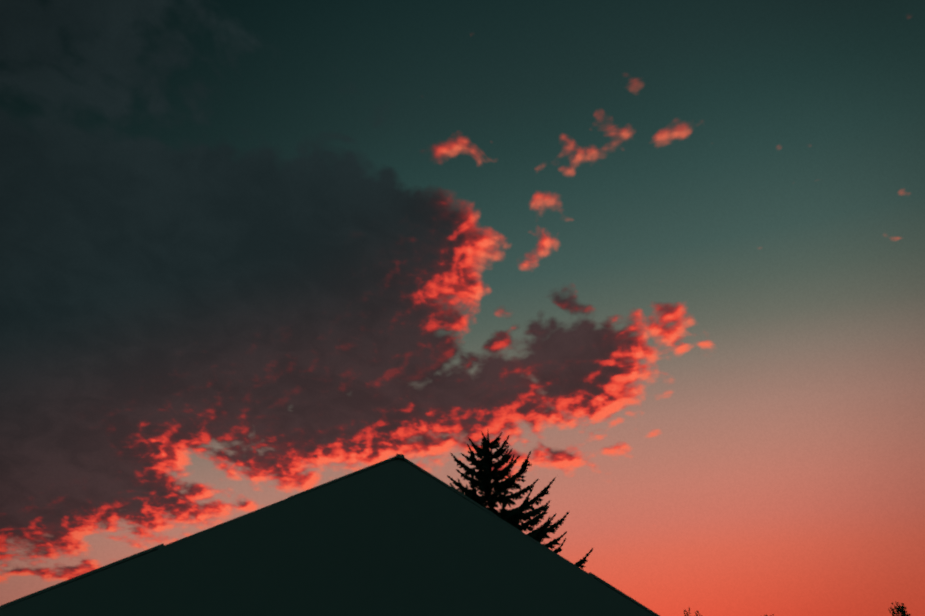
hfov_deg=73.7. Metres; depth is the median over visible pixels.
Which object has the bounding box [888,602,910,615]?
tree
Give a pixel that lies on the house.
(399, 535)
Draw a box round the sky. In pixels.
[0,0,924,615]
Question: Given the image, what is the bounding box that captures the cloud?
[0,0,711,581]
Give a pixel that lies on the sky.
(782, 473)
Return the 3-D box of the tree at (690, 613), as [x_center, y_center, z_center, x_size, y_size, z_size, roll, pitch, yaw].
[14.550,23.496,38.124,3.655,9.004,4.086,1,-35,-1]
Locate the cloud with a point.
(262, 314)
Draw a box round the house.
[0,454,659,615]

